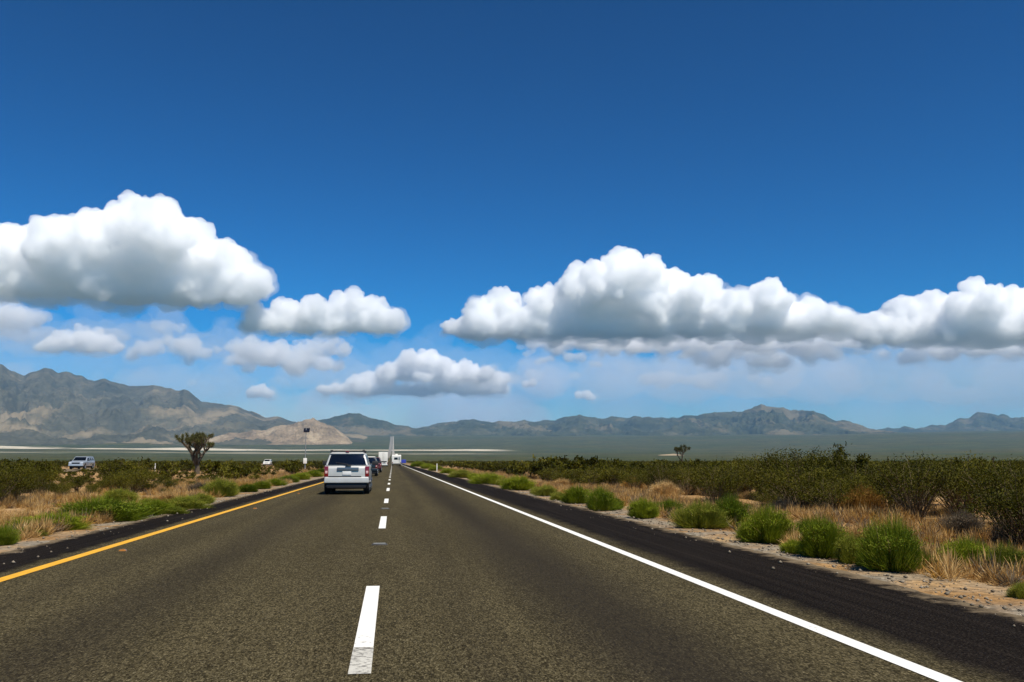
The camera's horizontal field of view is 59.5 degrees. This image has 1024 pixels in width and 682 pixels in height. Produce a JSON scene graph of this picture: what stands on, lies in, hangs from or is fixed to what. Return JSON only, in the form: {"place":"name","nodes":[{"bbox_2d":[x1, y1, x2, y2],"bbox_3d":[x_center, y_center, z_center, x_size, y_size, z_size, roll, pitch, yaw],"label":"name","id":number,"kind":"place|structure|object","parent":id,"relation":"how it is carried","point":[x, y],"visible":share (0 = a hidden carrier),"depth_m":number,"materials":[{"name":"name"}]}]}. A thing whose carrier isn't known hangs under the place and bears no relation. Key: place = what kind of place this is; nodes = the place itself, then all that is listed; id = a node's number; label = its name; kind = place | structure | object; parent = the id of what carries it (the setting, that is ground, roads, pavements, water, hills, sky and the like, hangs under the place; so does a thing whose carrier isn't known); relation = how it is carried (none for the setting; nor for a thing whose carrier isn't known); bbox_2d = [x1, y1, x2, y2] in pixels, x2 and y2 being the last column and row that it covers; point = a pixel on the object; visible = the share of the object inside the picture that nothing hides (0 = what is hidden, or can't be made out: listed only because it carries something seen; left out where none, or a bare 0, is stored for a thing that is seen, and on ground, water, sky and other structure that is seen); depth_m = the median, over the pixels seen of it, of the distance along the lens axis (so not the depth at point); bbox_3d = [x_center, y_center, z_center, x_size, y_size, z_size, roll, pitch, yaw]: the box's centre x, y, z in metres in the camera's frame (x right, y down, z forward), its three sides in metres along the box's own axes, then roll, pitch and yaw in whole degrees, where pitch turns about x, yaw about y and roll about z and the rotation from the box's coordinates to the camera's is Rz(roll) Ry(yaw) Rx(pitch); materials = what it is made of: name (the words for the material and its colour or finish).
{"place":"outdoors","nodes":[
{"label":"outdoors","id":0,"kind":"place"},
{"bbox_2d":[64,464,262,471],"bbox_3d":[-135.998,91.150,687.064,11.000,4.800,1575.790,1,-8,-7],"label":"opposing road","id":1,"kind":"structure","parent":0,"point":[75,469],"depth_m":117.23,"materials":[{"name":"asphalt"}]},
{"bbox_2d":[68,456,94,468],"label":"car","id":2,"kind":"object","parent":1,"relation":"on","point":[79,462],"visible":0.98,"depth_m":115.23,"materials":[{"name":"white paint"}]},
{"bbox_2d":[0,364,366,445],"bbox_3d":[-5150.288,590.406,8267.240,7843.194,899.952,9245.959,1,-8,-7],"label":"mountain","id":3,"kind":"structure","parent":0,"point":[45,406],"depth_m":7127.80,"materials":[{"name":"stone"}]},
{"bbox_2d":[208,418,351,444],"bbox_3d":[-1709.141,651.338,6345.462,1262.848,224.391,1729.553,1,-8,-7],"label":"hill","id":4,"kind":"structure","parent":0,"point":[317,434],"depth_m":6038.53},
{"bbox_2d":[318,413,439,435],"bbox_3d":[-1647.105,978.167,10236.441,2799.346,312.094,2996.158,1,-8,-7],"label":"hill","id":5,"kind":"structure","parent":0,"point":[359,423],"depth_m":9894.54,"materials":[{"name":"stone"}]},
{"bbox_2d":[0,459,1023,681],"bbox_3d":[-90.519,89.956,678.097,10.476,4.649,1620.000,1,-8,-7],"label":"road","id":6,"kind":"structure","parent":0,"point":[474,588],"depth_m":7.78,"materials":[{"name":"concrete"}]},
{"bbox_2d":[0,482,323,581],"bbox_3d":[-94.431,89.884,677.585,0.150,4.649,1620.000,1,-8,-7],"label":"yellow edge line","id":7,"kind":"object","parent":6,"relation":"on","point":[14,575],"visible":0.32,"depth_m":13.03,"materials":[{"name":"paint"}]},
{"bbox_2d":[323,450,377,493],"bbox_3d":[-6.470,5.195,35.673,2.236,1.657,4.544,1,-8,-7],"label":"suv","id":8,"kind":"object","parent":6,"relation":"on","point":[347,469],"visible":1,"depth_m":33.59,"materials":[{"name":"silver metal"}]},
{"bbox_2d":[348,647,373,673],"bbox_3d":[-0.941,1.992,5.602,0.134,0.001,0.762,1,-8,-7],"label":"worn line end","id":9,"kind":"object","parent":6,"relation":"on","point":[361,660],"visible":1,"depth_m":5.58,"materials":[{"name":"paint"}]},
{"bbox_2d":[354,468,391,646],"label":"lane line","id":10,"kind":"object","parent":6,"relation":"on","point":[365,634],"visible":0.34,"depth_m":7.15,"materials":[{"name":"white paint"}]},
{"bbox_2d":[368,456,380,475],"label":"car","id":11,"kind":"object","parent":6,"relation":"on","point":[374,469],"visible":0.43,"depth_m":74.60,"materials":[{"name":"paint"}]},
{"bbox_2d":[392,454,400,465],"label":"motorhome","id":12,"kind":"object","parent":6,"relation":"on","point":[396,458],"visible":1,"depth_m":234.06,"materials":[{"name":"white paint"}]},
{"bbox_2d":[405,466,961,681],"bbox_3d":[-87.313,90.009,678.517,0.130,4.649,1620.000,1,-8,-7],"label":"white edge line","id":13,"kind":"object","parent":6,"relation":"on","point":[920,669],"visible":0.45,"depth_m":7.11,"materials":[{"name":"paint"}]},
{"bbox_2d":[0,430,1023,615],"bbox_3d":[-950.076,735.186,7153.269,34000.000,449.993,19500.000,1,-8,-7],"label":"ground","id":14,"kind":"structure","parent":0,"point":[1003,445],"depth_m":3802.35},
{"bbox_2d":[0,522,22,545],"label":"roadside shrub","id":15,"kind":"object","parent":14,"relation":"on","point":[9,537],"visible":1,"depth_m":13.72,"materials":[{"name":"green plant"}]},
{"bbox_2d":[3,473,43,498],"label":"creosote bush","id":16,"kind":"object","parent":14,"relation":"on","point":[16,491],"visible":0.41,"depth_m":27.63,"materials":[{"name":"green plant"}]},
{"bbox_2d":[0,463,50,502],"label":"creosote bush","id":17,"kind":"object","parent":14,"relation":"on","point":[6,476],"visible":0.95,"depth_m":25.93,"materials":[{"name":"green plant"}]},
{"bbox_2d":[6,460,58,480],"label":"creosote bush","id":18,"kind":"object","parent":14,"relation":"on","point":[41,465],"visible":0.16,"depth_m":38.76,"materials":[{"name":"green plant"}]},
{"bbox_2d":[17,466,48,492],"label":"creosote bush","id":19,"kind":"object","parent":14,"relation":"on","point":[40,474],"visible":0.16,"depth_m":36.57,"materials":[{"name":"green plant"}]},
{"bbox_2d":[5,459,63,492],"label":"creosote bush","id":20,"kind":"object","parent":14,"relation":"on","point":[27,465],"visible":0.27,"depth_m":38.38,"materials":[{"name":"green plant"}]},
{"bbox_2d":[26,475,61,494],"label":"creosote bush","id":21,"kind":"object","parent":14,"relation":"on","point":[49,487],"visible":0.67,"depth_m":32.73,"materials":[{"name":"green plant"}]},
{"bbox_2d":[0,510,96,529],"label":"roadside shrub","id":22,"kind":"object","parent":14,"relation":"on","point":[78,525],"visible":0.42,"depth_m":16.83,"materials":[{"name":"green plant"}]},
{"bbox_2d":[50,480,78,492],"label":"creosote bush","id":23,"kind":"object","parent":14,"relation":"on","point":[68,485],"visible":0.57,"depth_m":35.02,"materials":[{"name":"green plant"}]},
{"bbox_2d":[64,478,89,491],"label":"creosote bush","id":24,"kind":"object","parent":14,"relation":"on","point":[80,482],"visible":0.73,"depth_m":38.07,"materials":[{"name":"green plant"}]},
{"bbox_2d":[46,491,165,521],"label":"roadside shrub","id":25,"kind":"object","parent":14,"relation":"on","point":[125,511],"visible":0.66,"depth_m":19.14,"materials":[{"name":"green plant"}]},
{"bbox_2d":[89,459,131,486],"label":"creosote bush","id":26,"kind":"object","parent":14,"relation":"on","point":[104,469],"visible":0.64,"depth_m":47.52,"materials":[{"name":"green plant"}]},
{"bbox_2d":[97,473,135,491],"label":"creosote bush","id":27,"kind":"object","parent":14,"relation":"on","point":[119,483],"visible":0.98,"depth_m":34.61,"materials":[{"name":"green plant"}]},
{"bbox_2d":[99,486,142,501],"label":"roadside shrub","id":28,"kind":"object","parent":14,"relation":"on","point":[123,494],"visible":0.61,"depth_m":28.27,"materials":[{"name":"green plant"}]},
{"bbox_2d":[100,467,163,492],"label":"creosote bush","id":29,"kind":"object","parent":14,"relation":"on","point":[139,478],"visible":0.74,"depth_m":36.26,"materials":[{"name":"green plant"}]},
{"bbox_2d":[111,458,156,471],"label":"creosote bush","id":30,"kind":"object","parent":14,"relation":"on","point":[140,464],"visible":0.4,"depth_m":48.83,"materials":[{"name":"green plant"}]},
{"bbox_2d":[137,498,176,514],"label":"roadside shrub","id":31,"kind":"object","parent":14,"relation":"on","point":[160,503],"visible":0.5,"depth_m":21.31,"materials":[{"name":"green plant"}]},
{"bbox_2d":[150,489,179,502],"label":"dry bush","id":32,"kind":"object","parent":14,"relation":"on","point":[169,495],"visible":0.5,"depth_m":27.14,"materials":[{"name":"plant"}]},
{"bbox_2d":[161,505,188,514],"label":"roadside shrub","id":33,"kind":"object","parent":14,"relation":"on","point":[175,510],"visible":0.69,"depth_m":21.24,"materials":[{"name":"green plant"}]},
{"bbox_2d":[161,494,214,508],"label":"roadside shrub","id":34,"kind":"object","parent":14,"relation":"on","point":[190,503],"visible":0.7,"depth_m":23.51,"materials":[{"name":"green plant"}]},
{"bbox_2d":[175,431,214,473],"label":"joshua tree","id":35,"kind":"object","parent":14,"relation":"on","point":[197,441],"visible":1,"depth_m":93.48,"materials":[{"name":"green plant"}]},
{"bbox_2d":[186,481,208,490],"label":"dry bush","id":36,"kind":"object","parent":14,"relation":"on","point":[196,485],"visible":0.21,"depth_m":37.36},
{"bbox_2d":[183,493,215,503],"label":"roadside shrub","id":37,"kind":"object","parent":14,"relation":"on","point":[210,497],"visible":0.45,"depth_m":27.13,"materials":[{"name":"green plant"}]},
{"bbox_2d":[196,476,240,496],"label":"roadside shrub","id":38,"kind":"object","parent":14,"relation":"on","point":[224,487],"visible":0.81,"depth_m":32.26,"materials":[{"name":"green plant"}]},
{"bbox_2d":[238,483,259,491],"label":"roadside shrub","id":39,"kind":"object","parent":14,"relation":"on","point":[248,488],"visible":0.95,"depth_m":37.11,"materials":[{"name":"green plant"}]},
{"bbox_2d":[252,479,272,488],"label":"roadside shrub","id":40,"kind":"object","parent":14,"relation":"on","point":[263,485],"visible":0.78,"depth_m":41.48,"materials":[{"name":"green plant"}]},
{"bbox_2d":[263,477,286,485],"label":"roadside shrub","id":41,"kind":"object","parent":14,"relation":"on","point":[277,482],"visible":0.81,"depth_m":46.95,"materials":[{"name":"green plant"}]},
{"bbox_2d":[290,472,311,479],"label":"roadside shrub","id":42,"kind":"object","parent":14,"relation":"on","point":[303,476],"visible":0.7,"depth_m":62.28,"materials":[{"name":"green plant"}]},
{"bbox_2d":[447,469,474,477],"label":"roadside shrub","id":43,"kind":"object","parent":14,"relation":"on","point":[460,473],"visible":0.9,"depth_m":69.07,"materials":[{"name":"green plant"}]},
{"bbox_2d":[468,472,504,484],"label":"roadside shrub","id":44,"kind":"object","parent":14,"relation":"on","point":[485,478],"visible":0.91,"depth_m":49.37,"materials":[{"name":"green plant"}]},
{"bbox_2d":[0,467,1023,586],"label":"grass","id":45,"kind":"structure","parent":14,"relation":"on","point":[946,568],"depth_m":18.86,"materials":[{"name":"plant"}]},
{"bbox_2d":[0,454,1023,480],"bbox_3d":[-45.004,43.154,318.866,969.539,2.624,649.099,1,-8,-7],"label":"scrub","id":46,"kind":"object","parent":14,"relation":"on","point":[231,469],"visible":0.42,"depth_m":75.39,"materials":[{"name":"plant"}]},
{"bbox_2d":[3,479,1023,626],"bbox_3d":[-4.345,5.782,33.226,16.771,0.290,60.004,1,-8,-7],"label":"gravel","id":47,"kind":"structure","parent":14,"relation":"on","point":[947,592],"depth_m":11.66,"materials":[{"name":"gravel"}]},
{"bbox_2d":[497,474,536,490],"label":"roadside shrub","id":48,"kind":"object","parent":14,"relation":"on","point":[517,483],"visible":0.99,"depth_m":39.52,"materials":[{"name":"green plant"}]},
{"bbox_2d":[530,484,556,495],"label":"roadside shrub","id":49,"kind":"object","parent":14,"relation":"on","point":[547,490],"visible":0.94,"depth_m":32.90,"materials":[{"name":"green plant"}]},
{"bbox_2d":[535,468,556,482],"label":"creosote bush","id":50,"kind":"object","parent":14,"relation":"on","point":[548,473],"visible":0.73,"depth_m":52.74,"materials":[{"name":"green plant"}]},
{"bbox_2d":[557,484,590,503],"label":"roadside shrub","id":51,"kind":"object","parent":14,"relation":"on","point":[574,495],"visible":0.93,"depth_m":27.11,"materials":[{"name":"green plant"}]},
{"bbox_2d":[580,469,610,485],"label":"creosote bush","id":52,"kind":"object","parent":14,"relation":"on","point":[598,477],"visible":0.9,"depth_m":45.28,"materials":[{"name":"green plant"}]},
{"bbox_2d":[582,484,623,510],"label":"roadside shrub","id":53,"kind":"object","parent":14,"relation":"on","point":[600,499],"visible":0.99,"depth_m":23.07,"materials":[{"name":"green plant"}]},
{"bbox_2d":[599,467,631,484],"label":"creosote bush","id":54,"kind":"object","parent":14,"relation":"on","point":[615,475],"visible":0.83,"depth_m":44.95,"materials":[{"name":"green plant"}]},
{"bbox_2d":[619,472,649,488],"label":"creosote bush","id":55,"kind":"object","parent":14,"relation":"on","point":[632,479],"visible":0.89,"depth_m":39.74,"materials":[{"name":"green plant"}]},
{"bbox_2d":[624,496,660,518],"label":"roadside shrub","id":56,"kind":"object","parent":14,"relation":"on","point":[644,508],"visible":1,"depth_m":20.07,"materials":[{"name":"green plant"}]},
{"bbox_2d":[640,459,681,484],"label":"creosote bush","id":57,"kind":"object","parent":14,"relation":"on","point":[652,473],"visible":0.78,"depth_m":33.50,"materials":[{"name":"green plant"}]},
{"bbox_2d":[648,480,681,494],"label":"dry bush","id":58,"kind":"object","parent":14,"relation":"on","point":[666,486],"visible":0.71,"depth_m":32.18,"materials":[{"name":"plant"}]},
{"bbox_2d":[655,497,684,514],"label":"roadside shrub","id":59,"kind":"object","parent":14,"relation":"on","point":[668,503],"visible":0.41,"depth_m":21.30,"materials":[{"name":"green plant"}]},
{"bbox_2d":[674,444,690,460],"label":"joshua tree","id":60,"kind":"object","parent":14,"relation":"on","point":[678,449],"visible":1,"depth_m":184.67,"materials":[{"name":"green plant"}]},
{"bbox_2d":[655,464,710,494],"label":"creosote bush","id":61,"kind":"object","parent":14,"relation":"on","point":[680,483],"visible":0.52,"depth_m":32.70,"materials":[{"name":"green plant"}]},
{"bbox_2d":[666,499,735,528],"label":"roadside shrub","id":62,"kind":"object","parent":14,"relation":"on","point":[699,515],"visible":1,"depth_m":17.11,"materials":[{"name":"green plant"}]},
{"bbox_2d":[681,461,757,502],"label":"creosote bush","id":63,"kind":"object","parent":14,"relation":"on","point":[720,488],"visible":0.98,"depth_m":27.97,"materials":[{"name":"green plant"}]},
{"bbox_2d":[691,458,760,500],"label":"creosote bush","id":64,"kind":"object","parent":14,"relation":"on","point":[738,468],"visible":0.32,"depth_m":29.75,"materials":[{"name":"green plant"}]},
{"bbox_2d":[711,492,751,526],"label":"roadside shrub","id":65,"kind":"object","parent":14,"relation":"on","point":[734,510],"visible":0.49,"depth_m":17.79,"materials":[{"name":"green plant"}]},
{"bbox_2d":[717,454,791,496],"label":"creosote bush","id":66,"kind":"object","parent":14,"relation":"on","point":[755,466],"visible":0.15,"depth_m":31.98,"materials":[{"name":"green plant"}]},
{"bbox_2d":[730,501,797,543],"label":"roadside shrub","id":67,"kind":"object","parent":14,"relation":"on","point":[767,526],"visible":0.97,"depth_m":14.05,"materials":[{"name":"green plant"}]},
{"bbox_2d":[746,488,788,507],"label":"creosote bush","id":68,"kind":"object","parent":14,"relation":"on","point":[764,498],"visible":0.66,"depth_m":24.73,"materials":[{"name":"green plant"}]},
{"bbox_2d":[766,497,809,511],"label":"dry bush","id":69,"kind":"object","parent":14,"relation":"on","point":[783,502],"visible":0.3,"depth_m":22.77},
{"bbox_2d":[778,536,800,553],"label":"roadside shrub","id":70,"kind":"object","parent":14,"relation":"on","point":[788,548],"visible":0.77,"depth_m":12.47,"materials":[{"name":"green plant"}]},
{"bbox_2d":[739,446,849,502],"bbox_3d":[8.816,4.232,27.966,3.446,2.034,2.975,-1,-8,6],"label":"creosote bush","id":71,"kind":"object","parent":14,"relation":"on","point":[778,466],"visible":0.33,"depth_m":27.67,"materials":[{"name":"green plant"}]},
{"bbox_2d":[746,463,850,510],"bbox_3d":[7.370,3.822,22.935,2.418,1.411,2.344,6,-10,-38],"label":"creosote bush","id":72,"kind":"object","parent":14,"relation":"on","point":[778,481],"visible":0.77,"depth_m":22.84,"materials":[{"name":"green plant"}]},
{"bbox_2d":[762,459,844,505],"bbox_3d":[8.671,4.249,26.407,2.526,1.521,2.559,-4,-9,29],"label":"creosote bush","id":73,"kind":"object","parent":14,"relation":"on","point":[805,474],"visible":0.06,"depth_m":26.22,"materials":[{"name":"green plant"}]},
{"bbox_2d":[749,444,865,501],"bbox_3d":[9.274,4.249,28.047,3.837,2.048,3.521,-3,-8,23],"label":"creosote bush","id":74,"kind":"object","parent":14,"relation":"on","point":[806,464],"visible":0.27,"depth_m":27.50,"materials":[{"name":"green plant"}]},
{"bbox_2d":[792,517,823,535],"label":"roadside shrub","id":75,"kind":"object","parent":14,"relation":"on","point":[802,523],"visible":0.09,"depth_m":14.67,"materials":[{"name":"green plant"}]},
{"bbox_2d":[793,511,849,558],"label":"roadside shrub","id":76,"kind":"object","parent":14,"relation":"on","point":[819,538],"visible":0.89,"depth_m":11.89,"materials":[{"name":"green plant"}]},
{"bbox_2d":[787,475,868,511],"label":"creosote bush","id":77,"kind":"object","parent":14,"relation":"on","point":[819,496],"visible":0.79,"depth_m":21.85,"materials":[{"name":"green plant"}]},
{"bbox_2d":[812,441,877,503],"bbox_3d":[10.340,4.156,27.802,1.759,2.114,2.121,1,-8,-7],"label":"tall bush","id":78,"kind":"object","parent":14,"relation":"on","point":[862,459],"visible":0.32,"depth_m":27.57,"materials":[{"name":"green plant"}]},
{"bbox_2d":[831,528,863,563],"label":"roadside shrub","id":79,"kind":"object","parent":14,"relation":"on","point":[844,551],"visible":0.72,"depth_m":11.29,"materials":[{"name":"green plant"}]},
{"bbox_2d":[827,465,885,494],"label":"creosote bush","id":80,"kind":"object","parent":14,"relation":"on","point":[850,476],"visible":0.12,"depth_m":24.05,"materials":[{"name":"green plant"}]},
{"bbox_2d":[835,522,880,538],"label":"dry bush","id":81,"kind":"object","parent":14,"relation":"on","point":[853,531],"visible":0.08,"depth_m":15.09,"materials":[{"name":"plant"}]},
{"bbox_2d":[832,482,887,512],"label":"dry bush","id":82,"kind":"object","parent":14,"relation":"on","point":[870,499],"visible":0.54,"depth_m":21.38,"materials":[{"name":"plant"}]},
{"bbox_2d":[828,460,900,496],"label":"creosote bush","id":83,"kind":"object","parent":14,"relation":"on","point":[856,467],"visible":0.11,"depth_m":25.85,"materials":[{"name":"green plant"}]},
{"bbox_2d":[832,469,929,511],"bbox_3d":[9.153,3.740,22.089,2.476,1.191,2.163,1,-8,-4],"label":"creosote bush","id":84,"kind":"object","parent":14,"relation":"on","point":[853,480],"visible":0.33,"depth_m":21.84,"materials":[{"name":"green plant"}]},
{"bbox_2d":[849,511,933,572],"bbox_3d":[4.441,2.321,10.516,1.024,0.785,1.032,2,-8,-18],"label":"roadside shrub","id":85,"kind":"object","parent":14,"relation":"on","point":[888,547],"visible":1,"depth_m":10.41,"materials":[{"name":"green plant"}]},
{"bbox_2d":[857,449,970,518],"bbox_3d":[8.880,3.149,19.655,2.464,1.569,2.387,6,-10,-39],"label":"creosote bush","id":86,"kind":"object","parent":14,"relation":"on","point":[891,479],"visible":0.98,"depth_m":19.51,"materials":[{"name":"green plant"}]},
{"bbox_2d":[918,533,951,546],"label":"dry bush","id":87,"kind":"object","parent":14,"relation":"on","point":[933,537],"visible":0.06,"depth_m":14.05,"materials":[{"name":"plant"}]},
{"bbox_2d":[924,458,991,511],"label":"creosote bush","id":88,"kind":"object","parent":14,"relation":"on","point":[959,487],"visible":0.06,"depth_m":21.76,"materials":[{"name":"green plant"}]},
{"bbox_2d":[933,508,990,536],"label":"dry bush","id":89,"kind":"object","parent":14,"relation":"on","point":[959,521],"visible":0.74,"depth_m":16.73,"materials":[{"name":"plant"}]},
{"bbox_2d":[905,450,1022,515],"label":"creosote bush","id":90,"kind":"object","parent":14,"relation":"on","point":[956,495],"visible":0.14,"depth_m":20.61,"materials":[{"name":"green plant"}]},
{"bbox_2d":[934,530,994,570],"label":"roadside shrub","id":91,"kind":"object","parent":14,"relation":"on","point":[960,547],"visible":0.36,"depth_m":10.73,"materials":[{"name":"green plant"}]},
{"bbox_2d":[943,454,1023,526],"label":"creosote bush","id":92,"kind":"object","parent":14,"relation":"on","point":[969,480],"visible":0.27,"depth_m":18.20,"materials":[{"name":"green plant"}]},
{"bbox_2d":[951,463,1023,525],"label":"creosote bush","id":93,"kind":"object","parent":14,"relation":"on","point":[996,478],"visible":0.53,"depth_m":17.22,"materials":[{"name":"green plant"}]},
{"bbox_2d":[952,471,1023,546],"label":"creosote bush","id":94,"kind":"object","parent":14,"relation":"on","point":[997,502],"visible":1,"depth_m":14.59,"materials":[{"name":"green plant"}]},
{"bbox_2d":[975,538,1023,570],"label":"roadside shrub","id":95,"kind":"object","parent":14,"relation":"on","point":[1002,553],"visible":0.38,"depth_m":10.16,"materials":[{"name":"green plant"}]},
{"bbox_2d":[983,518,1023,548],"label":"dry bush","id":96,"kind":"object","parent":14,"relation":"on","point":[995,534],"visible":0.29,"depth_m":15.05,"materials":[{"name":"plant"}]},
{"bbox_2d":[1000,457,1023,473],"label":"creosote bush","id":97,"kind":"object","parent":14,"relation":"on","point":[1017,461],"visible":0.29,"depth_m":33.25,"materials":[{"name":"green plant"}]},
{"bbox_2d":[1004,580,1023,598],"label":"roadside shrub","id":98,"kind":"object","parent":14,"relation":"on","point":[1016,591],"visible":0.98,"depth_m":8.42,"materials":[{"name":"green plant"}]},
{"bbox_2d":[0,0,1023,429],"label":"sky","id":99,"kind":"structure","parent":0,"point":[411,213],"materials":[{"name":"blue"}]},
{"bbox_2d":[395,404,896,435],"bbox_3d":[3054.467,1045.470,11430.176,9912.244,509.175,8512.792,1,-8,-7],"label":"mountain","id":100,"kind":"structure","parent":0,"point":[762,419],"depth_m":10165.48,"materials":[{"name":"stone"}]},
{"bbox_2d":[919,547,942,568],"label":"roadside shrub","id":101,"kind":"object","parent":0,"point":[928,557],"visible":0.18,"depth_m":10.56,"materials":[{"name":"green plant"}]},
{"bbox_2d":[878,412,1023,431],"bbox_3d":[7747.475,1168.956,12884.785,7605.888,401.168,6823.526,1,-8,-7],"label":"mountain","id":102,"kind":"structure","parent":0,"point":[979,421],"depth_m":12847.54,"materials":[{"name":"stone"}]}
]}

